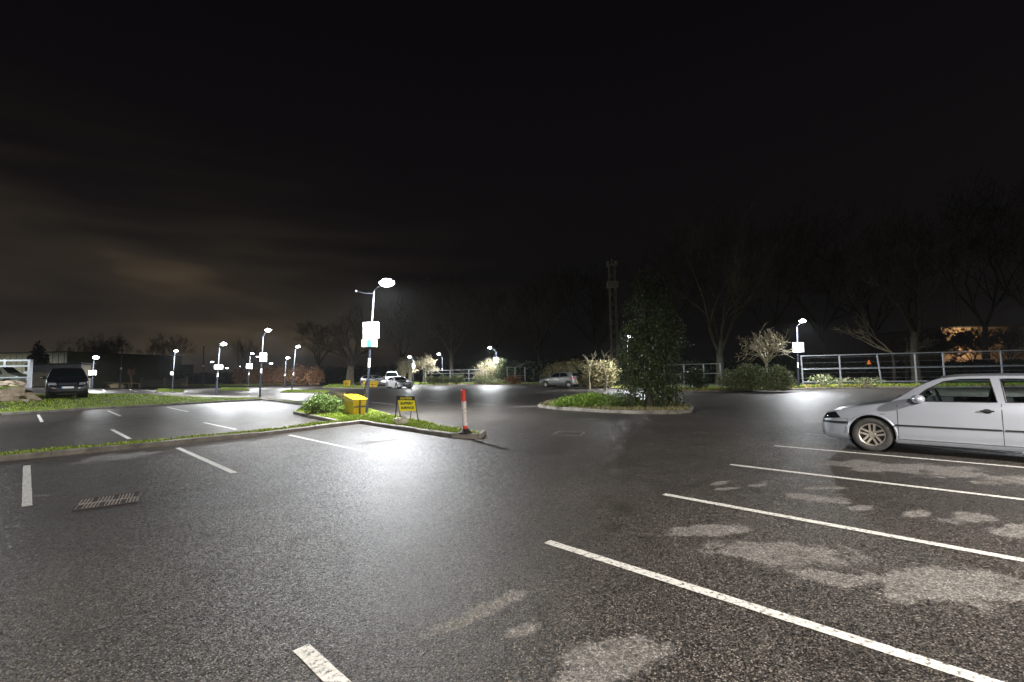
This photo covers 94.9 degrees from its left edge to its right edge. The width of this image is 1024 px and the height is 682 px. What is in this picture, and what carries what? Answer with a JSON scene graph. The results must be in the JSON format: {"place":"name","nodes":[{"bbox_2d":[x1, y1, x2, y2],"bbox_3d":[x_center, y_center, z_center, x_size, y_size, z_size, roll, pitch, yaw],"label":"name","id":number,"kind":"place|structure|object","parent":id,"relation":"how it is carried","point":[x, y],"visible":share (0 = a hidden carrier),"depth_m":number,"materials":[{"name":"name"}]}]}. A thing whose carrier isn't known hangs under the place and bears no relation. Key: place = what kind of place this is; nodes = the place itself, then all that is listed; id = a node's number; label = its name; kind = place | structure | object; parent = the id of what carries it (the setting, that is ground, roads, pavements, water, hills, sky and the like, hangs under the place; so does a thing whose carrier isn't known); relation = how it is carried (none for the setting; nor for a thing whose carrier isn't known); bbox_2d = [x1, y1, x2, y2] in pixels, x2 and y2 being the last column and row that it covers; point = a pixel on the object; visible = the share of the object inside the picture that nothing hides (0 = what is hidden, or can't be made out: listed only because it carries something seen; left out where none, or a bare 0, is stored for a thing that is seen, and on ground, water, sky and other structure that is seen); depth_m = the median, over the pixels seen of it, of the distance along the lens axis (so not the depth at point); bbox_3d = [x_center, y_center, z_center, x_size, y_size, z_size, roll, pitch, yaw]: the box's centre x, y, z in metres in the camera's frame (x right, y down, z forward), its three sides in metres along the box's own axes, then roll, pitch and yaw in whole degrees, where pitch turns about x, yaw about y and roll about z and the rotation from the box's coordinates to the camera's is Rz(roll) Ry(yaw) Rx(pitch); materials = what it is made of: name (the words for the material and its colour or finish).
{"place":"outdoors","nodes":[
{"label":"outdoors","id":0,"kind":"place"},
{"bbox_2d":[0,385,302,412],"bbox_3d":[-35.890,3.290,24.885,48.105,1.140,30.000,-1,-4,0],"label":"grass bank","id":1,"kind":"structure","parent":0,"point":[83,403],"depth_m":27.64,"materials":[{"name":"green plant"}]},
{"bbox_2d":[0,359,32,387],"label":"metal gate","id":2,"kind":"structure","parent":1,"relation":"on","point":[29,371],"depth_m":34.96,"materials":[{"name":"metal"}]},
{"bbox_2d":[0,386,41,401],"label":"boulder","id":3,"kind":"object","parent":1,"relation":"on","point":[20,393],"visible":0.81,"depth_m":25.90,"materials":[{"name":"stone"}]},
{"bbox_2d":[0,384,1023,681],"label":"car park","id":4,"kind":"structure","parent":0,"point":[386,554],"depth_m":4.45,"materials":[{"name":"grey asphalt"}]},
{"bbox_2d":[0,367,32,382],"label":"parked van","id":5,"kind":"object","parent":4,"relation":"on","point":[9,372],"visible":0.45,"depth_m":41.76,"materials":[{"name":"green paint"}]},
{"bbox_2d":[22,465,31,506],"bbox_3d":[-7.912,2.296,7.665,4.257,0.001,0.105,-5,-5,44],"label":"parking line","id":6,"kind":"object","parent":4,"relation":"on","point":[26,493],"visible":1,"depth_m":7.25,"materials":[{"name":"white paint"}]},
{"bbox_2d":[26,340,49,363],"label":"conifer","id":7,"kind":"object","parent":4,"relation":"on","point":[37,356],"visible":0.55,"depth_m":65.82,"materials":[{"name":"green plant"}]},
{"bbox_2d":[25,363,95,387],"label":"building","id":8,"kind":"structure","parent":4,"relation":"on","point":[41,369],"depth_m":51.72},
{"bbox_2d":[40,368,92,398],"bbox_3d":[-27.106,2.522,28.618,2.306,1.814,4.542,2,-5,-44],"label":"parked car","id":9,"kind":"object","parent":4,"relation":"on","point":[63,381],"visible":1,"depth_m":27.42,"materials":[{"name":"black paint"}]},
{"bbox_2d":[51,336,112,352],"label":"bare tree","id":10,"kind":"object","parent":4,"relation":"on","point":[78,350],"visible":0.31,"depth_m":98.73,"materials":[{"name":"brown plant"}]},
{"bbox_2d":[0,351,183,387],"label":"building","id":11,"kind":"structure","parent":4,"relation":"on","point":[146,367],"depth_m":81.22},
{"bbox_2d":[71,491,141,511],"bbox_3d":[-5.452,2.162,6.359,0.654,0.016,0.672,1,-4,-35],"label":"drain grate","id":12,"kind":"object","parent":4,"relation":"on","point":[105,501],"visible":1,"depth_m":6.32,"materials":[{"name":"metal"}]},
{"bbox_2d":[79,330,133,353],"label":"bare tree","id":13,"kind":"object","parent":4,"relation":"on","point":[109,350],"visible":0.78,"depth_m":93.99,"materials":[{"name":"brown plant"}]},
{"bbox_2d":[0,393,303,414],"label":"kerb","id":14,"kind":"structure","parent":4,"relation":"on","point":[112,407],"depth_m":27.21,"materials":[{"name":"concrete"}]},
{"bbox_2d":[136,331,196,355],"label":"bare tree","id":15,"kind":"object","parent":4,"relation":"on","point":[167,346],"visible":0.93,"depth_m":104.35,"materials":[{"name":"brown plant"}]},
{"bbox_2d":[176,447,236,472],"bbox_3d":[-6.320,2.387,9.567,4.358,0.001,0.105,-5,-5,44],"label":"parking line","id":16,"kind":"object","parent":4,"relation":"on","point":[209,461],"visible":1,"depth_m":9.19,"materials":[{"name":"white paint"}]},
{"bbox_2d":[214,342,226,394],"bbox_3d":[-22.279,2.169,35.979,1.544,4.068,0.459,-4,-5,40],"label":"street lamp","id":17,"kind":"object","parent":4,"relation":"on","point":[217,367],"visible":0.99,"depth_m":36.30,"materials":[{"name":"grey metal"}]},
{"bbox_2d":[0,402,482,454],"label":"grass","id":18,"kind":"structure","parent":4,"relation":"on","point":[344,416],"depth_m":13.88,"materials":[{"name":"green plant"}]},
{"bbox_2d":[299,392,344,414],"bbox_3d":[-7.523,2.453,18.596,1.808,0.916,1.007,-1,-4,0],"label":"shrub","id":19,"kind":"object","parent":18,"relation":"on","point":[322,403],"visible":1,"depth_m":18.45,"materials":[{"name":"green plant"}]},
{"bbox_2d":[343,394,367,414],"bbox_3d":[-6.132,2.471,18.343,0.560,0.758,1.503,1,-4,-33],"label":"grit bin","id":20,"kind":"object","parent":18,"relation":"on","point":[355,404],"visible":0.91,"depth_m":17.86,"materials":[{"name":"yellow plastic"}]},
{"bbox_2d":[355,279,394,413],"bbox_3d":[-5.286,0.313,18.260,1.951,5.332,0.540,-4,-4,35],"label":"street lamp","id":21,"kind":"object","parent":18,"relation":"on","point":[370,332],"visible":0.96,"depth_m":18.55,"materials":[{"name":"grey metal"}]},
{"bbox_2d":[394,396,418,423],"bbox_3d":[-3.312,2.162,15.064,0.718,0.869,1.582,-1,-4,-7],"label":"warning sign","id":22,"kind":"object","parent":18,"relation":"on","point":[406,403],"visible":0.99,"depth_m":14.54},
{"bbox_2d":[225,335,258,370],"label":"bare tree","id":23,"kind":"object","parent":4,"relation":"on","point":[242,350],"visible":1,"depth_m":100.22,"materials":[{"name":"brown plant"}]},
{"bbox_2d":[0,413,485,461],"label":"kerb","id":24,"kind":"structure","parent":4,"relation":"on","point":[63,452],"depth_m":11.86,"materials":[{"name":"concrete"}]},
{"bbox_2d":[459,389,471,433],"bbox_3d":[-1.175,1.763,11.807,0.320,1.102,0.320,-1,-4,0],"label":"marker post","id":25,"kind":"object","parent":24,"relation":"on","point":[465,430],"visible":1,"depth_m":11.76,"materials":[{"name":"plastic"}]},
{"bbox_2d":[259,329,271,396],"bbox_3d":[-18.165,1.657,34.592,1.516,5.088,0.410,-5,-5,45],"label":"street lamp","id":26,"kind":"object","parent":4,"relation":"on","point":[263,357],"visible":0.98,"depth_m":34.92,"materials":[{"name":"grey metal"}]},
{"bbox_2d":[272,364,289,384],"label":"shrub","id":27,"kind":"object","parent":4,"relation":"on","point":[281,378],"visible":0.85,"depth_m":78.10,"materials":[{"name":"brown plant"}]},
{"bbox_2d":[286,363,310,384],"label":"shrub","id":28,"kind":"object","parent":4,"relation":"on","point":[298,375],"visible":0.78,"depth_m":75.25,"materials":[{"name":"brown plant"}]},
{"bbox_2d":[293,410,337,421],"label":"kerb","id":29,"kind":"structure","parent":4,"relation":"on","point":[326,419],"depth_m":17.82,"materials":[{"name":"concrete"}]},
{"bbox_2d":[286,318,349,368],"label":"bare tree","id":30,"kind":"object","parent":4,"relation":"on","point":[313,335],"visible":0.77,"depth_m":94.70,"materials":[{"name":"brown plant"}]},
{"bbox_2d":[293,644,350,681],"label":"parking line","id":31,"kind":"object","parent":4,"relation":"on","point":[323,668],"visible":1,"depth_m":2.67,"materials":[{"name":"white paint"}]},
{"bbox_2d":[360,375,385,385],"bbox_3d":[-18.740,5.388,63.810,4.028,1.529,2.142,-3,-4,30],"label":"parked car","id":32,"kind":"object","parent":4,"relation":"on","point":[381,381],"visible":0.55,"depth_m":63.18,"materials":[{"name":"silver metal"}]},
{"bbox_2d":[386,377,412,388],"bbox_3d":[-12.699,4.663,52.759,2.155,1.324,4.278,2,-5,-37],"label":"parked car","id":33,"kind":"object","parent":4,"relation":"on","point":[397,382],"visible":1,"depth_m":51.86,"materials":[{"name":"white paint"}]},
{"bbox_2d":[370,297,448,376],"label":"bare tree","id":34,"kind":"object","parent":4,"relation":"on","point":[402,320],"visible":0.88,"depth_m":82.07,"materials":[{"name":"brown plant"}]},
{"bbox_2d":[413,353,439,382],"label":"tree","id":35,"kind":"object","parent":4,"relation":"on","point":[423,364],"visible":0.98,"depth_m":64.14,"materials":[{"name":"beige plant"}]},
{"bbox_2d":[408,275,492,380],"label":"bare tree","id":36,"kind":"object","parent":4,"relation":"on","point":[448,315],"visible":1,"depth_m":70.20,"materials":[{"name":"brown plant"}]},
{"bbox_2d":[471,375,508,384],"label":"shrub","id":37,"kind":"object","parent":4,"relation":"on","point":[479,380],"visible":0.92,"depth_m":57.99,"materials":[{"name":"green plant"}]},
{"bbox_2d":[436,288,547,380],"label":"bare tree","id":38,"kind":"object","parent":4,"relation":"on","point":[492,353],"visible":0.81,"depth_m":77.93,"materials":[{"name":"brown plant"}]},
{"bbox_2d":[539,372,579,386],"bbox_3d":[4.694,3.796,46.144,4.028,1.529,2.142,-4,-5,37],"label":"parked car","id":39,"kind":"object","parent":4,"relation":"on","point":[567,379],"visible":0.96,"depth_m":45.23,"materials":[{"name":"silver metal"}]},
{"bbox_2d":[518,252,648,360],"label":"bare tree","id":40,"kind":"object","parent":4,"relation":"on","point":[597,345],"visible":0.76,"depth_m":74.85,"materials":[{"name":"brown plant"}]},
{"bbox_2d":[153,383,1023,391],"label":"kerb","id":41,"kind":"structure","parent":4,"relation":"on","point":[705,390],"depth_m":32.40,"materials":[{"name":"concrete"}]},
{"bbox_2d":[576,359,621,387],"bbox_3d":[7.546,2.750,40.679,4.082,2.686,2.220,-1,-4,0],"label":"shrub","id":42,"kind":"object","parent":4,"relation":"on","point":[597,375],"visible":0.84,"depth_m":40.33,"materials":[{"name":"plant"}]},
{"bbox_2d":[589,350,619,390],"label":"tree","id":43,"kind":"object","parent":4,"relation":"on","point":[605,384],"visible":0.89,"depth_m":36.81,"materials":[{"name":"beige plant"}]},
{"bbox_2d":[606,259,619,381],"bbox_3d":[13.035,-2.697,60.218,1.375,15.920,1.075,-1,-4,0],"label":"mast","id":44,"kind":"object","parent":4,"relation":"on","point":[614,284],"visible":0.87,"depth_m":60.29,"materials":[{"name":"grey metal"}]},
{"bbox_2d":[538,400,692,413],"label":"kerb","id":45,"kind":"structure","parent":4,"relation":"on","point":[690,410],"depth_m":17.60,"materials":[{"name":"concrete"}]},
{"bbox_2d":[540,398,691,410],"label":"grass","id":46,"kind":"structure","parent":4,"relation":"on","point":[670,406],"depth_m":18.36,"materials":[{"name":"green plant"}]},
{"bbox_2d":[550,391,615,406],"bbox_3d":[3.080,2.443,19.831,3.011,0.695,1.445,-1,-4,0],"label":"shrub","id":47,"kind":"object","parent":46,"relation":"on","point":[589,399],"visible":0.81,"depth_m":19.59,"materials":[{"name":"green plant"}]},
{"bbox_2d":[599,392,643,407],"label":"shrub","id":48,"kind":"object","parent":46,"relation":"on","point":[611,399],"visible":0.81,"depth_m":18.82,"materials":[{"name":"green plant"}]},
{"bbox_2d":[605,265,694,407],"bbox_3d":[5.439,-0.183,18.879,3.409,5.883,2.282,-1,-4,0],"label":"evergreen tree","id":49,"kind":"object","parent":46,"relation":"on","point":[652,327],"visible":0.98,"depth_m":18.63,"materials":[{"name":"green plant"}]},
{"bbox_2d":[624,223,750,379],"bbox_3d":[24.233,-4.500,60.479,14.331,19.187,17.373,-4,-5,39],"label":"bare tree","id":50,"kind":"object","parent":4,"relation":"on","point":[679,279],"visible":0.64,"depth_m":58.55,"materials":[{"name":"brown plant"}]},
{"bbox_2d":[617,190,811,383],"bbox_3d":[19.953,-4.730,44.641,14.786,17.783,15.850,2,-5,-39],"label":"bare tree","id":51,"kind":"object","parent":4,"relation":"on","point":[719,345],"visible":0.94,"depth_m":42.96,"materials":[{"name":"brown plant"}]},
{"bbox_2d":[736,324,793,366],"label":"tree","id":52,"kind":"object","parent":4,"relation":"on","point":[766,360],"visible":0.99,"depth_m":32.16,"materials":[{"name":"plant"}]},
{"bbox_2d":[544,540,1003,681],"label":"parking line","id":53,"kind":"object","parent":4,"relation":"on","point":[935,664],"visible":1,"depth_m":3.02,"materials":[{"name":"white paint"}]},
{"bbox_2d":[691,194,860,358],"bbox_3d":[31.178,-6.035,56.681,19.451,21.494,16.083,-1,-4,0],"label":"bare tree","id":54,"kind":"object","parent":4,"relation":"on","point":[774,321],"visible":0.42,"depth_m":56.09,"materials":[{"name":"brown plant"}]},
{"bbox_2d":[727,210,901,360],"bbox_3d":[34.301,-4.714,51.762,16.749,18.106,13.098,-1,-4,0],"label":"bare tree","id":55,"kind":"object","parent":4,"relation":"on","point":[822,337],"visible":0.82,"depth_m":50.18,"materials":[{"name":"brown plant"}]},
{"bbox_2d":[663,493,1023,561],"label":"parking line","id":56,"kind":"object","parent":4,"relation":"on","point":[888,535],"visible":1,"depth_m":4.66,"materials":[{"name":"white paint"}]},
{"bbox_2d":[791,197,956,363],"bbox_3d":[43.754,-6.190,57.893,18.491,21.469,16.324,-2,-4,17],"label":"bare tree","id":57,"kind":"object","parent":4,"relation":"on","point":[875,331],"visible":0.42,"depth_m":57.84,"materials":[{"name":"brown plant"}]},
{"bbox_2d":[730,464,1023,499],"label":"parking line","id":58,"kind":"object","parent":4,"relation":"on","point":[885,482],"visible":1,"depth_m":6.48,"materials":[{"name":"white paint"}]},
{"bbox_2d":[775,445,1023,467],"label":"parking line","id":59,"kind":"object","parent":4,"relation":"on","point":[905,457],"visible":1,"depth_m":8.24,"materials":[{"name":"white paint"}]},
{"bbox_2d":[837,195,977,382],"bbox_3d":[32.035,-4.323,38.626,9.262,15.730,13.228,-5,-5,45],"label":"bare tree","id":60,"kind":"object","parent":4,"relation":"on","point":[915,327],"visible":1,"depth_m":38.88,"materials":[{"name":"brown plant"}]},
{"bbox_2d":[799,350,1023,384],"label":"rail fence","id":61,"kind":"object","parent":4,"relation":"on","point":[1001,365],"visible":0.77,"depth_m":33.99,"materials":[{"name":"metal"}]},
{"bbox_2d":[805,433,1023,456],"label":"parking line","id":62,"kind":"object","parent":4,"relation":"on","point":[943,448],"visible":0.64,"depth_m":8.92,"materials":[{"name":"white paint"}]},
{"bbox_2d":[903,331,939,380],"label":"leaning tree","id":63,"kind":"object","parent":4,"relation":"on","point":[907,369],"visible":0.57,"depth_m":39.38,"materials":[{"name":"brown plant"}]},
{"bbox_2d":[822,373,1023,451],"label":"parked car","id":64,"kind":"object","parent":4,"relation":"on","point":[922,415],"visible":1,"depth_m":8.34,"materials":[{"name":"silver metal"}]},
{"bbox_2d":[883,162,1023,360],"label":"bare tree","id":65,"kind":"object","parent":4,"relation":"on","point":[984,344],"visible":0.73,"depth_m":47.53,"materials":[{"name":"brown plant"}]},
{"bbox_2d":[932,318,996,361],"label":"bare tree","id":66,"kind":"object","parent":4,"relation":"on","point":[963,335],"visible":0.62,"depth_m":59.16,"materials":[{"name":"plant"}]},
{"bbox_2d":[927,177,1023,307],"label":"bare tree","id":67,"kind":"object","parent":4,"relation":"on","point":[1018,300],"visible":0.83,"depth_m":44.55,"materials":[{"name":"brown plant"}]},
{"bbox_2d":[0,0,1023,376],"label":"sky","id":68,"kind":"structure","parent":0,"point":[206,173],"materials":[{"name":"black"}]},
{"bbox_2d":[185,374,1022,387],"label":"verge","id":69,"kind":"structure","parent":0,"point":[709,384],"depth_m":42.64,"materials":[{"name":"green plant"}]},
{"bbox_2d":[175,371,245,384],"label":"hedge","id":70,"kind":"object","parent":69,"relation":"on","point":[223,378],"visible":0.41,"depth_m":95.36,"materials":[{"name":"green plant"}]},
{"bbox_2d":[231,368,245,383],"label":"shrub","id":71,"kind":"object","parent":69,"relation":"on","point":[239,375],"visible":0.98,"depth_m":85.82,"materials":[{"name":"brown plant"}]},
{"bbox_2d":[244,366,262,383],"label":"shrub","id":72,"kind":"object","parent":69,"relation":"on","point":[255,374],"visible":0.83,"depth_m":82.75,"materials":[{"name":"brown plant"}]},
{"bbox_2d":[259,364,276,384],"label":"shrub","id":73,"kind":"object","parent":69,"relation":"on","point":[268,374],"visible":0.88,"depth_m":80.20,"materials":[{"name":"brown plant"}]},
{"bbox_2d":[148,381,435,386],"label":"grass","id":74,"kind":"structure","parent":69,"relation":"on","point":[270,384],"depth_m":83.55,"materials":[{"name":"green plant"}]},
{"bbox_2d":[303,366,325,384],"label":"shrub","id":75,"kind":"object","parent":69,"relation":"on","point":[316,373],"visible":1,"depth_m":73.08,"materials":[{"name":"brown plant"}]},
{"bbox_2d":[310,363,471,383],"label":"hedge","id":76,"kind":"object","parent":69,"relation":"on","point":[341,373],"visible":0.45,"depth_m":83.16,"materials":[{"name":"green plant"}]},
{"bbox_2d":[396,354,415,380],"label":"shrub","id":77,"kind":"object","parent":69,"relation":"on","point":[403,365],"visible":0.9,"depth_m":71.81,"materials":[{"name":"plant"}]},
{"bbox_2d":[424,374,466,384],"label":"shrub","id":78,"kind":"object","parent":69,"relation":"on","point":[436,379],"visible":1,"depth_m":57.91,"materials":[{"name":"green plant"}]},
{"bbox_2d":[472,358,503,382],"bbox_3d":[-2.971,3.753,60.886,4.518,3.598,2.357,-1,-4,0],"label":"shrub","id":79,"kind":"object","parent":69,"relation":"on","point":[490,366],"visible":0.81,"depth_m":60.73,"materials":[{"name":"plant"}]},
{"bbox_2d":[492,358,508,381],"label":"shrub","id":80,"kind":"object","parent":69,"relation":"on","point":[500,368],"visible":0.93,"depth_m":59.82,"materials":[{"name":"green plant"}]},
{"bbox_2d":[539,358,593,378],"bbox_3d":[5.893,3.116,48.254,6.246,2.910,3.412,-1,-4,0],"label":"shrub","id":81,"kind":"object","parent":69,"relation":"on","point":[569,366],"visible":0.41,"depth_m":47.81,"materials":[{"name":"plant"}]},
{"bbox_2d":[460,353,697,381],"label":"hedge","id":82,"kind":"object","parent":69,"relation":"on","point":[533,365],"visible":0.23,"depth_m":65.30,"materials":[{"name":"green plant"}]},
{"bbox_2d":[662,363,721,387],"bbox_3d":[12.489,2.696,34.376,5.662,2.040,0.112,-1,-4,0],"label":"rail fence","id":83,"kind":"object","parent":69,"relation":"on","point":[703,369],"visible":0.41,"depth_m":34.38,"materials":[{"name":"metal"}]},
{"bbox_2d":[679,365,709,388],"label":"shrub","id":84,"kind":"object","parent":69,"relation":"on","point":[696,379],"visible":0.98,"depth_m":33.03,"materials":[{"name":"green plant"}]},
{"bbox_2d":[437,381,1023,389],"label":"grass","id":85,"kind":"structure","parent":69,"relation":"on","point":[880,385],"depth_m":32.64,"materials":[{"name":"green plant"}]},
{"bbox_2d":[715,363,766,390],"bbox_3d":[15.458,2.367,31.519,3.655,1.945,2.235,-1,-4,0],"label":"shrub","id":86,"kind":"object","parent":69,"relation":"on","point":[743,380],"visible":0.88,"depth_m":31.20,"materials":[{"name":"green plant"}]},
{"bbox_2d":[669,353,827,383],"bbox_3d":[23.432,2.763,45.660,16.620,3.174,3.679,-1,-4,0],"label":"hedge","id":87,"kind":"object","parent":69,"relation":"on","point":[790,363],"visible":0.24,"depth_m":45.23,"materials":[{"name":"green plant"}]},
{"bbox_2d":[751,364,796,390],"bbox_3d":[16.759,2.257,30.102,2.848,1.932,1.960,-1,-4,0],"label":"shrub","id":88,"kind":"object","parent":69,"relation":"on","point":[775,379],"visible":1,"depth_m":29.72,"materials":[{"name":"green plant"}]},
{"bbox_2d":[793,319,805,385],"bbox_3d":[20.590,0.958,33.374,0.801,4.970,1.025,-1,-4,0],"label":"street lamp","id":89,"kind":"object","parent":69,"relation":"on","point":[798,347],"visible":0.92,"depth_m":33.76,"materials":[{"name":"grey metal"}]},
{"bbox_2d":[809,374,850,387],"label":"shrub","id":90,"kind":"object","parent":69,"relation":"on","point":[826,381],"visible":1,"depth_m":32.81,"materials":[{"name":"green plant"}]},
{"bbox_2d":[833,312,896,382],"bbox_3d":[29.019,0.502,38.791,4.257,6.050,3.926,-3,-4,30],"label":"leaning tree","id":91,"kind":"object","parent":69,"relation":"on","point":[886,350],"visible":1,"depth_m":38.41,"materials":[{"name":"brown plant"}]},
{"bbox_2d":[852,377,885,386],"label":"shrub","id":92,"kind":"object","parent":69,"relation":"on","point":[864,382],"visible":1,"depth_m":32.02,"materials":[{"name":"green plant"}]},
{"bbox_2d":[795,358,1023,382],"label":"hedge","id":93,"kind":"object","parent":69,"relation":"on","point":[871,373],"visible":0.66,"depth_m":42.30,"materials":[{"name":"green plant"}]},
{"bbox_2d":[967,322,1023,360],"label":"bare tree","id":94,"kind":"object","parent":69,"relation":"on","point":[1011,338],"visible":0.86,"depth_m":57.06,"materials":[{"name":"plant"}]},
{"bbox_2d":[887,326,974,361],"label":"bare tree","id":95,"kind":"object","parent":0,"point":[952,344],"visible":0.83,"depth_m":59.58,"materials":[{"name":"plant"}]},
{"label":"traffic island","id":96,"kind":"structure","parent":0,"visible":0},
{"bbox_2d":[322,384,364,387],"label":"grass","id":97,"kind":"structure","parent":96,"relation":"on","point":[343,386],"depth_m":58.90,"materials":[{"name":"green plant"}]},
{"bbox_2d":[311,302,392,384],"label":"bare tree","id":98,"kind":"object","parent":96,"relation":"on","point":[351,363],"visible":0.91,"depth_m":67.25,"materials":[{"name":"brown plant"}]},
{"bbox_3d":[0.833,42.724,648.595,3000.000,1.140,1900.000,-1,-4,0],"label":"ground","id":99,"kind":"structure","parent":0,"visible":0},
{"bbox_2d":[863,325,1023,363],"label":"building","id":100,"kind":"structure","parent":99,"relation":"on","point":[885,338],"depth_m":69.75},
{"bbox_2d":[950,276,961,326],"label":"mast","id":101,"kind":"object","parent":99,"relation":"on","point":[955,298],"visible":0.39,"depth_m":95.34,"materials":[{"name":"metal"}]},
{"label":"traffic island","id":102,"kind":"structure","parent":0,"visible":0},
{"bbox_2d":[281,389,329,392],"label":"grass","id":103,"kind":"structure","parent":102,"relation":"on","point":[314,391],"depth_m":44.19,"materials":[{"name":"green plant"}]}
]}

